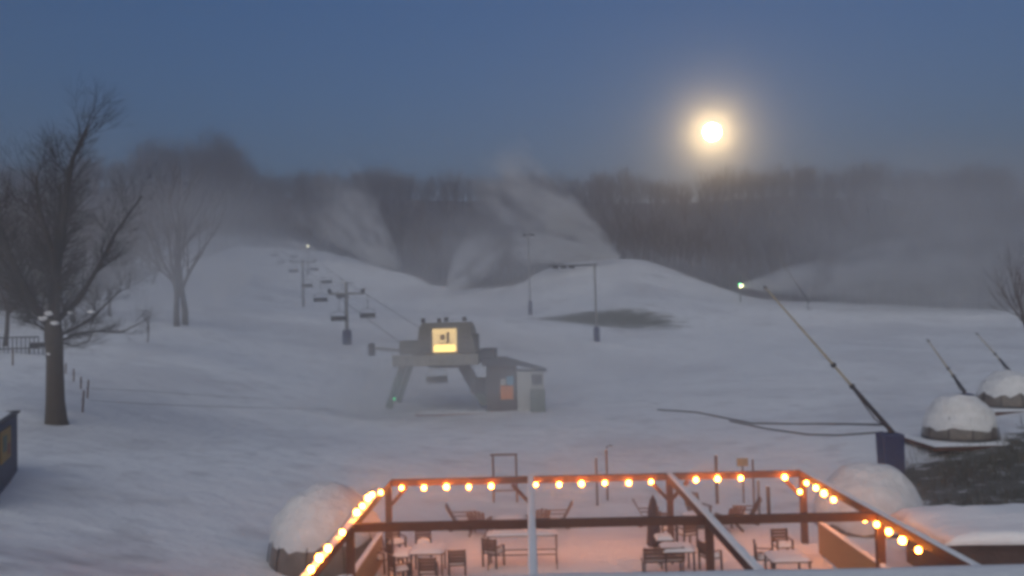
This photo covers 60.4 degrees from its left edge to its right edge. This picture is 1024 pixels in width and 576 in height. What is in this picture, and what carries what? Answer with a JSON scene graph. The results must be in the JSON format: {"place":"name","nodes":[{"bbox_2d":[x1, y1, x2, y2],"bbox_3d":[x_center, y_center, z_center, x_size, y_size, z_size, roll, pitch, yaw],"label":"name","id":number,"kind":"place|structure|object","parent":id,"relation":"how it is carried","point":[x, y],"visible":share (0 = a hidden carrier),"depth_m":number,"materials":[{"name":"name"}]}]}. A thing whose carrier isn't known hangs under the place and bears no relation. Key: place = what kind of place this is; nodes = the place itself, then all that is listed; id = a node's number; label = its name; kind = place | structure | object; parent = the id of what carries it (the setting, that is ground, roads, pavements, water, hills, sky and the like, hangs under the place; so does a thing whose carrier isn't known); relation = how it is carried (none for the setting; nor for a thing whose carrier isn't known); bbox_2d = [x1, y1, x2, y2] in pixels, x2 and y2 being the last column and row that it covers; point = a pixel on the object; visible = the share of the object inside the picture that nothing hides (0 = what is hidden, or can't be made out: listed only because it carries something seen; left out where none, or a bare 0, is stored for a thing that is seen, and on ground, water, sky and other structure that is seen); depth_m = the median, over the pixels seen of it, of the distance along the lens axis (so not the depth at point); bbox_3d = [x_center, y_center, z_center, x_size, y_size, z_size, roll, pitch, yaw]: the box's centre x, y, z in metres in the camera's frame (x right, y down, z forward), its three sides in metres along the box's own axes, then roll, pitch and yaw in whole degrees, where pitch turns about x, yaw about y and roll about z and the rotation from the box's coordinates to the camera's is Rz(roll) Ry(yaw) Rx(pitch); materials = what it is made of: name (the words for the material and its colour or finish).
{"place":"outdoors","nodes":[
{"label":"outdoors","id":0,"kind":"place"},
{"bbox_2d":[267,481,384,575],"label":"igloo dome","id":1,"kind":"structure","parent":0,"point":[307,524],"depth_m":27.19,"materials":[{"name":"metal"}]},
{"bbox_2d":[0,181,1023,575],"bbox_3d":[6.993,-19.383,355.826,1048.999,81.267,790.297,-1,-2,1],"label":"ground","id":2,"kind":"structure","parent":0,"point":[160,481],"depth_m":84.65,"materials":[{"name":"white snow"}]},
{"bbox_2d":[0,410,20,492],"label":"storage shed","id":3,"kind":"structure","parent":2,"relation":"on","point":[8,449],"depth_m":31.54,"materials":[{"name":"blue paint"}]},
{"bbox_2d":[0,336,38,353],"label":"railing","id":4,"kind":"object","parent":2,"relation":"on","point":[16,348],"visible":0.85,"depth_m":78.56,"materials":[{"name":"metal"}]},
{"bbox_2d":[0,204,73,346],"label":"bare tree","id":5,"kind":"object","parent":2,"relation":"on","point":[7,323],"visible":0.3,"depth_m":85.07,"materials":[{"name":"grey plant"}]},
{"bbox_2d":[0,194,79,310],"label":"bare tree","id":6,"kind":"object","parent":2,"relation":"on","point":[45,298],"visible":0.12,"depth_m":105.91,"materials":[{"name":"grey plant"}]},
{"bbox_2d":[19,213,92,322],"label":"bare tree","id":7,"kind":"object","parent":2,"relation":"on","point":[40,259],"visible":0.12,"depth_m":114.21,"materials":[{"name":"grey plant"}]},
{"bbox_2d":[34,214,98,312],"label":"bare tree","id":8,"kind":"object","parent":2,"relation":"on","point":[68,250],"visible":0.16,"depth_m":106.67,"materials":[{"name":"grey plant"}]},
{"bbox_2d":[44,209,117,315],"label":"bare tree","id":9,"kind":"object","parent":2,"relation":"on","point":[93,297],"visible":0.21,"depth_m":121.32,"materials":[{"name":"grey plant"}]},
{"bbox_2d":[50,204,121,322],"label":"bare tree","id":10,"kind":"object","parent":2,"relation":"on","point":[70,293],"visible":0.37,"depth_m":113.77,"materials":[{"name":"grey plant"}]},
{"bbox_2d":[0,71,176,425],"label":"bare tree","id":11,"kind":"object","parent":2,"relation":"on","point":[52,257],"visible":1,"depth_m":49.77,"materials":[{"name":"grey plant"}]},
{"bbox_2d":[83,199,124,298],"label":"bare tree","id":12,"kind":"object","parent":2,"relation":"on","point":[95,287],"visible":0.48,"depth_m":140.90,"materials":[{"name":"grey plant"}]},
{"bbox_2d":[71,208,142,302],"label":"bare tree","id":13,"kind":"object","parent":2,"relation":"on","point":[107,275],"visible":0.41,"depth_m":136.91,"materials":[{"name":"grey plant"}]},
{"bbox_2d":[87,239,132,316],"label":"bare tree","id":14,"kind":"object","parent":2,"relation":"on","point":[109,306],"visible":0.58,"depth_m":121.13,"materials":[{"name":"grey plant"}]},
{"bbox_2d":[98,215,149,293],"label":"bare tree","id":15,"kind":"object","parent":2,"relation":"on","point":[115,275],"visible":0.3,"depth_m":151.34,"materials":[{"name":"plant"}]},
{"bbox_2d":[119,214,160,283],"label":"bare tree","id":16,"kind":"object","parent":2,"relation":"on","point":[125,270],"visible":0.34,"depth_m":170.62,"materials":[{"name":"plant"}]},
{"bbox_2d":[108,199,173,289],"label":"bare tree","id":17,"kind":"object","parent":2,"relation":"on","point":[130,267],"visible":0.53,"depth_m":162.07,"materials":[{"name":"brown plant"}]},
{"bbox_2d":[130,202,179,283],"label":"bare tree","id":18,"kind":"object","parent":2,"relation":"on","point":[155,273],"visible":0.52,"depth_m":177.97,"materials":[{"name":"plant"}]},
{"bbox_2d":[121,158,225,324],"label":"bare tree","id":19,"kind":"object","parent":2,"relation":"on","point":[182,296],"visible":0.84,"depth_m":112.74,"materials":[{"name":"grey plant"}]},
{"bbox_2d":[147,184,226,326],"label":"bare tree","id":20,"kind":"object","parent":2,"relation":"on","point":[175,277],"visible":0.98,"depth_m":110.49,"materials":[{"name":"grey plant"}]},
{"bbox_2d":[227,203,247,244],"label":"bare tree","id":21,"kind":"object","parent":2,"relation":"on","point":[242,223],"visible":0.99,"depth_m":317.94,"materials":[{"name":"plant"}]},
{"bbox_2d":[263,202,287,245],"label":"bare tree","id":22,"kind":"object","parent":2,"relation":"on","point":[276,229],"visible":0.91,"depth_m":318.38,"materials":[{"name":"plant"}]},
{"bbox_2d":[290,259,315,306],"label":"lift tower","id":23,"kind":"structure","parent":2,"relation":"on","point":[303,297],"depth_m":172.68,"materials":[{"name":"metal"}]},
{"bbox_2d":[288,207,319,247],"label":"bare tree","id":24,"kind":"object","parent":2,"relation":"on","point":[310,232],"visible":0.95,"depth_m":311.11,"materials":[{"name":"plant"}]},
{"bbox_2d":[328,282,364,344],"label":"lift tower","id":25,"kind":"structure","parent":2,"relation":"on","point":[346,336],"depth_m":121.11,"materials":[{"name":"metal"}]},
{"bbox_2d":[368,317,496,410],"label":"lift station","id":26,"kind":"object","parent":2,"relation":"on","point":[453,344],"visible":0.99,"depth_m":80.14,"materials":[{"name":"paint"}]},
{"bbox_2d":[426,368,448,383],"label":"lift chair","id":27,"kind":"object","parent":26,"relation":"hanging from","point":[436,379],"visible":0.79,"depth_m":85.91,"materials":[{"name":"metal"}]},
{"bbox_2d":[431,327,457,352],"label":"window","id":28,"kind":"structure","parent":26,"relation":"in","point":[443,340],"depth_m":80.22,"materials":[{"name":"glass"}]},
{"bbox_2d":[441,229,475,275],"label":"bare tree","id":29,"kind":"object","parent":2,"relation":"on","point":[458,265],"visible":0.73,"depth_m":276.01,"materials":[{"name":"plant"}]},
{"bbox_2d":[415,409,505,415],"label":"loading ramp","id":30,"kind":"structure","parent":2,"relation":"on","point":[447,412],"depth_m":79.06,"materials":[{"name":"white snow"}]},
{"bbox_2d":[471,238,500,284],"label":"bare tree","id":31,"kind":"object","parent":2,"relation":"on","point":[488,277],"visible":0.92,"depth_m":262.77,"materials":[{"name":"plant"}]},
{"bbox_2d":[490,453,517,502],"bbox_3d":[-0.341,8.409,38.731,1.199,2.209,0.090,-1,-2,1],"label":"ski rack","id":32,"kind":"object","parent":2,"relation":"on","point":[511,454],"visible":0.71,"depth_m":38.70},
{"bbox_2d":[0,123,1023,299],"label":"wood","id":33,"kind":"object","parent":2,"relation":"on","point":[228,165],"visible":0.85,"depth_m":387.71,"materials":[{"name":"plant"}]},
{"bbox_2d":[481,356,546,411],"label":"operator hut","id":34,"kind":"object","parent":2,"relation":"on","point":[510,386],"visible":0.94,"depth_m":79.16,"materials":[{"name":"white wood"}]},
{"bbox_2d":[531,374,542,385],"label":"window","id":35,"kind":"structure","parent":34,"relation":"in","point":[536,378],"depth_m":78.78,"materials":[{"name":"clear glass"}]},
{"bbox_2d":[523,234,533,314],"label":"light pole","id":36,"kind":"object","parent":2,"relation":"on","point":[529,307],"visible":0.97,"depth_m":184.96,"materials":[{"name":"metal"}]},
{"bbox_2d":[559,222,582,263],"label":"bare tree","id":37,"kind":"object","parent":2,"relation":"on","point":[564,248],"visible":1,"depth_m":260.94,"materials":[{"name":"plant"}]},
{"bbox_2d":[549,264,599,341],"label":"light pole","id":38,"kind":"object","parent":2,"relation":"on","point":[596,334],"visible":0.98,"depth_m":129.74,"materials":[{"name":"metal"}]},
{"bbox_2d":[605,445,612,499],"bbox_3d":[4.301,8.401,38.655,0.342,3.048,0.090,-1,-2,1],"label":"lamp post","id":39,"kind":"object","parent":2,"relation":"on","point":[606,463],"visible":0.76,"depth_m":38.63,"materials":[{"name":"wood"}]},
{"bbox_2d":[714,454,718,503],"bbox_3d":[8.741,8.379,37.583,0.110,2.556,0.110,-1,-2,1],"label":"wooden post","id":40,"kind":"object","parent":2,"relation":"on","point":[716,482],"visible":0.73,"depth_m":37.55,"materials":[{"name":"wood"}]},
{"bbox_2d":[737,458,747,502],"bbox_3d":[9.865,8.270,37.568,0.480,1.998,0.060,-1,-2,1],"label":"sign","id":41,"kind":"object","parent":2,"relation":"on","point":[742,462],"visible":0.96,"depth_m":37.58,"materials":[{"name":"orange wood"}]},
{"bbox_2d":[471,564,1023,575],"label":"lodge roof","id":42,"kind":"structure","parent":2,"relation":"on","point":[991,570],"depth_m":8.58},
{"bbox_2d":[735,249,763,289],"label":"bare tree","id":43,"kind":"object","parent":2,"relation":"on","point":[752,282],"visible":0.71,"depth_m":237.92,"materials":[{"name":"plant"}]},
{"bbox_2d":[735,246,772,296],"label":"bare tree","id":44,"kind":"object","parent":2,"relation":"on","point":[761,278],"visible":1,"depth_m":227.56,"materials":[{"name":"plant"}]},
{"bbox_2d":[766,485,770,513],"bbox_3d":[9.844,8.339,33.763,0.120,1.538,0.120,-1,-2,1],"label":"wooden post","id":45,"kind":"object","parent":2,"relation":"on","point":[768,499],"visible":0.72,"depth_m":33.71,"materials":[{"name":"wood"}]},
{"bbox_2d":[657,409,881,425],"bbox_3d":[17.850,9.461,65.086,1.942,1.148,24.010,0,-2,-26],"label":"hose","id":46,"kind":"object","parent":2,"relation":"on","point":[776,423],"visible":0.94,"depth_m":62.38,"materials":[{"name":"black rubber"}]},
{"bbox_2d":[760,237,799,296],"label":"bare tree","id":47,"kind":"object","parent":2,"relation":"on","point":[777,280],"visible":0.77,"depth_m":229.51,"materials":[{"name":"plant"}]},
{"bbox_2d":[788,255,805,298],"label":"bare tree","id":48,"kind":"object","parent":2,"relation":"on","point":[796,277],"visible":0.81,"depth_m":225.40,"materials":[{"name":"grey plant"}]},
{"bbox_2d":[786,242,808,298],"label":"bare tree","id":49,"kind":"object","parent":2,"relation":"on","point":[802,262],"visible":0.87,"depth_m":225.99,"materials":[{"name":"grey plant"}]},
{"bbox_2d":[783,239,819,298],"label":"bare tree","id":50,"kind":"object","parent":2,"relation":"on","point":[807,264],"visible":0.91,"depth_m":224.20,"materials":[{"name":"grey plant"}]},
{"bbox_2d":[729,420,882,435],"bbox_3d":[17.986,9.177,58.129,2.051,1.059,15.962,-1,-2,-19],"label":"hose","id":51,"kind":"object","parent":2,"relation":"on","point":[806,433],"visible":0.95,"depth_m":54.30,"materials":[{"name":"black rubber"}]},
{"bbox_2d":[792,241,841,299],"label":"bare tree","id":52,"kind":"object","parent":2,"relation":"on","point":[818,290],"visible":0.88,"depth_m":221.23,"materials":[{"name":"grey plant"}]},
{"bbox_2d":[763,285,904,473],"bbox_3d":[15.143,4.486,41.622,6.214,9.431,1.008,-1,-2,1],"label":"snow gun","id":53,"kind":"object","parent":2,"relation":"on","point":[890,446],"visible":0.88,"depth_m":41.32,"materials":[{"name":"blue metal"}]},
{"bbox_2d":[926,339,974,395],"bbox_3d":[29.495,6.003,59.346,2.871,5.217,1.006,-1,-2,1],"label":"snow gun","id":54,"kind":"object","parent":2,"relation":"on","point":[962,388],"visible":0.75,"depth_m":59.29,"materials":[{"name":"grey metal"}]},
{"bbox_2d":[890,503,1023,566],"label":"retaining wall","id":55,"kind":"structure","parent":2,"relation":"on","point":[987,534],"depth_m":25.57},
{"bbox_2d":[904,434,1009,450],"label":"dome platform","id":56,"kind":"structure","parent":2,"relation":"on","point":[918,440],"depth_m":43.49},
{"bbox_2d":[921,393,999,441],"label":"igloo dome","id":57,"kind":"structure","parent":56,"relation":"on","point":[955,417],"depth_m":44.21,"materials":[{"name":"metal"}]},
{"bbox_2d":[899,411,1023,505],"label":"dry brush","id":58,"kind":"object","parent":2,"relation":"on","point":[963,475],"visible":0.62,"depth_m":38.99,"materials":[{"name":"brown plant"}]},
{"bbox_2d":[960,250,1001,308],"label":"bare tree","id":59,"kind":"object","parent":2,"relation":"on","point":[973,295],"visible":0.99,"depth_m":205.68,"materials":[{"name":"grey plant"}]},
{"bbox_2d":[978,259,999,305],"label":"bare tree","id":60,"kind":"object","parent":2,"relation":"on","point":[988,283],"visible":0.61,"depth_m":211.06,"materials":[{"name":"grey plant"}]},
{"bbox_2d":[974,258,1008,307],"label":"bare tree","id":61,"kind":"object","parent":2,"relation":"on","point":[994,300],"visible":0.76,"depth_m":209.07,"materials":[{"name":"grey plant"}]},
{"bbox_2d":[982,240,1011,305],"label":"bare tree","id":62,"kind":"object","parent":2,"relation":"on","point":[1002,261],"visible":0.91,"depth_m":210.37,"materials":[{"name":"grey plant"}]},
{"bbox_2d":[981,240,1023,324],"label":"bare tree","id":63,"kind":"object","parent":2,"relation":"on","point":[1021,316],"visible":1,"depth_m":118.98,"materials":[{"name":"brown plant"}]},
{"bbox_2d":[985,251,1023,303],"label":"bare tree","id":64,"kind":"object","parent":2,"relation":"on","point":[1006,286],"visible":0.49,"depth_m":213.05,"materials":[{"name":"grey plant"}]},
{"bbox_2d":[991,407,1023,415],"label":"dome platform","id":65,"kind":"structure","parent":2,"relation":"on","point":[1000,411],"depth_m":50.13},
{"bbox_2d":[976,370,1023,407],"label":"igloo dome","id":66,"kind":"structure","parent":65,"relation":"on","point":[1001,389],"depth_m":51.22,"materials":[{"name":"metal"}]},
{"bbox_2d":[994,248,1023,303],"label":"bare tree","id":67,"kind":"object","parent":2,"relation":"on","point":[1010,281],"visible":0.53,"depth_m":213.84,"materials":[{"name":"grey plant"}]},
{"bbox_2d":[0,0,1023,203],"label":"sky","id":68,"kind":"structure","parent":0,"point":[485,87],"materials":[{"name":"blue"}]},
{"bbox_2d":[703,124,720,139],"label":"moon","id":69,"kind":"object","parent":68,"relation":"in","point":[712,132],"visible":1,"depth_m":2193.03,"materials":[{"name":"white"}]},
{"bbox_2d":[339,522,837,575],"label":"patio","id":70,"kind":"structure","parent":0,"point":[599,549],"depth_m":28.77,"materials":[{"name":"white snow"}]},
{"bbox_2d":[347,532,383,575],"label":"board fence","id":71,"kind":"object","parent":70,"relation":"on","point":[367,564],"visible":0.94,"depth_m":25.77,"materials":[{"name":"brown wood"}]},
{"bbox_2d":[377,548,391,574],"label":"patio chair","id":72,"kind":"object","parent":70,"relation":"on","point":[381,556],"visible":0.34,"depth_m":26.76,"materials":[{"name":"metal"}]},
{"bbox_2d":[385,531,406,555],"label":"patio chair","id":73,"kind":"object","parent":70,"relation":"on","point":[395,540],"visible":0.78,"depth_m":28.74,"materials":[{"name":"wood"}]},
{"bbox_2d":[387,552,410,575],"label":"patio chair","id":74,"kind":"object","parent":70,"relation":"on","point":[402,567],"visible":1,"depth_m":25.54,"materials":[{"name":"metal"}]},
{"bbox_2d":[393,547,411,575],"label":"patio table","id":75,"kind":"object","parent":70,"relation":"on","point":[401,552],"visible":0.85,"depth_m":26.02,"materials":[{"name":"metal"}]},
{"bbox_2d":[415,531,431,557],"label":"patio chair","id":76,"kind":"object","parent":70,"relation":"on","point":[425,537],"visible":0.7,"depth_m":28.81,"materials":[{"name":"metal"}]},
{"bbox_2d":[410,543,446,575],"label":"patio table","id":77,"kind":"object","parent":70,"relation":"on","point":[428,549],"visible":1,"depth_m":26.34,"materials":[{"name":"metal"}]},
{"bbox_2d":[418,557,438,575],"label":"patio chair","id":78,"kind":"object","parent":70,"relation":"on","point":[427,568],"visible":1,"depth_m":25.11,"materials":[{"name":"metal"}]},
{"bbox_2d":[447,549,465,575],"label":"patio chair","id":79,"kind":"object","parent":70,"relation":"on","point":[453,560],"visible":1,"depth_m":25.89,"materials":[{"name":"metal"}]},
{"bbox_2d":[445,503,470,531],"bbox_3d":[-1.935,8.349,32.154,0.995,0.992,0.750,-1,-2,1],"label":"garden chair","id":80,"kind":"object","parent":70,"relation":"on","point":[453,516],"visible":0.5,"depth_m":31.99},
{"bbox_2d":[466,510,492,537],"bbox_3d":[-1.159,8.296,31.248,0.750,0.992,0.995,-2,-2,16],"label":"garden chair","id":81,"kind":"object","parent":70,"relation":"on","point":[475,517],"visible":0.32,"depth_m":30.91,"materials":[{"name":"brown wood"}]},
{"bbox_2d":[481,537,504,568],"bbox_3d":[-0.584,8.176,27.313,0.530,0.901,0.540,-3,-2,31],"label":"patio chair","id":82,"kind":"object","parent":70,"relation":"on","point":[494,548],"visible":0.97,"depth_m":27.18,"materials":[{"name":"wood"}]},
{"bbox_2d":[494,515,523,529],"bbox_3d":[-0.106,8.518,31.918,1.106,0.530,1.106,-1,-2,1],"label":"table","id":83,"kind":"object","parent":70,"relation":"on","point":[503,517],"visible":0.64,"depth_m":31.75,"materials":[{"name":"metal"}]},
{"bbox_2d":[486,529,557,570],"bbox_3d":[0.318,8.042,27.124,2.200,1.107,0.680,-1,-2,1],"label":"bar table","id":84,"kind":"object","parent":70,"relation":"on","point":[520,533],"visible":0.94,"depth_m":26.88,"materials":[{"name":"metal"}]},
{"bbox_2d":[525,508,550,528],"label":"garden chair","id":85,"kind":"object","parent":70,"relation":"on","point":[544,515],"visible":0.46,"depth_m":30.97,"materials":[{"name":"brown wood"}]},
{"bbox_2d":[546,500,572,529],"bbox_3d":[1.734,8.253,32.097,0.995,0.992,0.750,-1,-2,1],"label":"garden chair","id":86,"kind":"object","parent":70,"relation":"on","point":[554,515],"visible":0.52,"depth_m":31.95,"materials":[{"name":"brown wood"}]},
{"bbox_2d":[300,469,980,575],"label":"pergola","id":87,"kind":"object","parent":70,"relation":"on","point":[734,547],"visible":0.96,"depth_m":22.88,"materials":[{"name":"brown wood"}]},
{"bbox_2d":[308,487,382,572],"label":"string lights","id":88,"kind":"object","parent":87,"relation":"attached to","point":[319,556],"visible":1,"depth_m":21.41,"materials":[{"name":"glass"}]},
{"bbox_2d":[400,472,786,489],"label":"string lights","id":89,"kind":"object","parent":87,"relation":"attached to","point":[581,482],"visible":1,"depth_m":29.02,"materials":[{"name":"glass"}]},
{"bbox_2d":[804,478,921,552],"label":"string lights","id":90,"kind":"object","parent":87,"relation":"attached to","point":[902,539],"visible":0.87,"depth_m":22.55,"materials":[{"name":"glass"}]},
{"bbox_2d":[645,495,661,556],"bbox_3d":[4.487,7.541,27.875,0.600,1.950,0.600,-1,-2,1],"label":"patio umbrella","id":91,"kind":"object","parent":70,"relation":"on","point":[652,511],"visible":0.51,"depth_m":27.77,"materials":[{"name":"fabric"}]},
{"bbox_2d":[641,546,684,571],"bbox_3d":[4.444,8.021,25.932,1.240,0.850,0.490,-1,-2,-1],"label":"patio bench","id":92,"kind":"object","parent":70,"relation":"on","point":[656,555],"visible":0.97,"depth_m":25.70,"materials":[{"name":"wood"}]},
{"bbox_2d":[654,533,673,564],"bbox_3d":[4.719,8.066,27.310,0.538,0.849,0.720,-1,-2,1],"label":"patio table","id":93,"kind":"object","parent":70,"relation":"on","point":[663,537],"visible":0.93,"depth_m":27.05,"materials":[{"name":"metal"}]},
{"bbox_2d":[659,542,695,571],"bbox_3d":[4.904,8.017,26.084,0.959,0.847,1.022,-1,-2,1],"label":"patio table","id":94,"kind":"object","parent":70,"relation":"on","point":[688,548],"visible":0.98,"depth_m":25.75,"materials":[{"name":"metal"}]},
{"bbox_2d":[676,525,697,547],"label":"patio chair","id":95,"kind":"object","parent":70,"relation":"on","point":[689,531],"visible":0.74,"depth_m":28.85,"materials":[{"name":"wood"}]},
{"bbox_2d":[697,539,722,569],"bbox_3d":[5.899,7.970,26.226,0.540,0.901,0.530,-1,-2,-19],"label":"patio chair","id":96,"kind":"object","parent":70,"relation":"on","point":[701,546],"visible":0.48,"depth_m":26.16,"materials":[{"name":"wood"}]},
{"bbox_2d":[714,506,745,532],"bbox_3d":[7.677,8.058,30.915,0.750,0.992,0.995,-1,-2,-19],"label":"garden chair","id":97,"kind":"object","parent":70,"relation":"on","point":[733,510],"visible":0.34,"depth_m":30.58,"materials":[{"name":"brown wood"}]},
{"bbox_2d":[732,496,761,524],"bbox_3d":[8.559,8.075,31.984,0.995,0.992,0.750,-2,-2,6],"label":"garden chair","id":98,"kind":"object","parent":70,"relation":"on","point":[756,505],"visible":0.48,"depth_m":31.94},
{"bbox_2d":[753,539,773,568],"bbox_3d":[7.406,7.920,25.916,0.540,0.901,0.530,-2,-2,11],"label":"patio chair","id":99,"kind":"object","parent":70,"relation":"on","point":[759,556],"visible":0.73,"depth_m":25.73,"materials":[{"name":"wood"}]},
{"bbox_2d":[770,528,793,549],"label":"patio chair","id":100,"kind":"object","parent":70,"relation":"on","point":[778,544],"visible":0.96,"depth_m":27.40,"materials":[{"name":"wood"}]},
{"bbox_2d":[762,550,812,568],"bbox_3d":[7.768,7.896,24.832,1.105,0.851,1.120,-1,-2,1],"label":"patio table","id":101,"kind":"object","parent":70,"relation":"on","point":[774,557],"visible":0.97,"depth_m":24.58,"materials":[{"name":"metal"}]},
{"bbox_2d":[817,522,888,568],"bbox_3d":[9.566,7.628,22.352,0.205,1.112,10.535,-1,-2,1],"label":"board fence","id":102,"kind":"object","parent":70,"relation":"on","point":[837,549],"visible":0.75,"depth_m":25.59,"materials":[{"name":"brown wood"}]},
{"bbox_2d":[813,462,923,537],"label":"igloo dome","id":103,"kind":"structure","parent":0,"point":[887,489],"depth_m":31.42,"materials":[{"name":"metal"}]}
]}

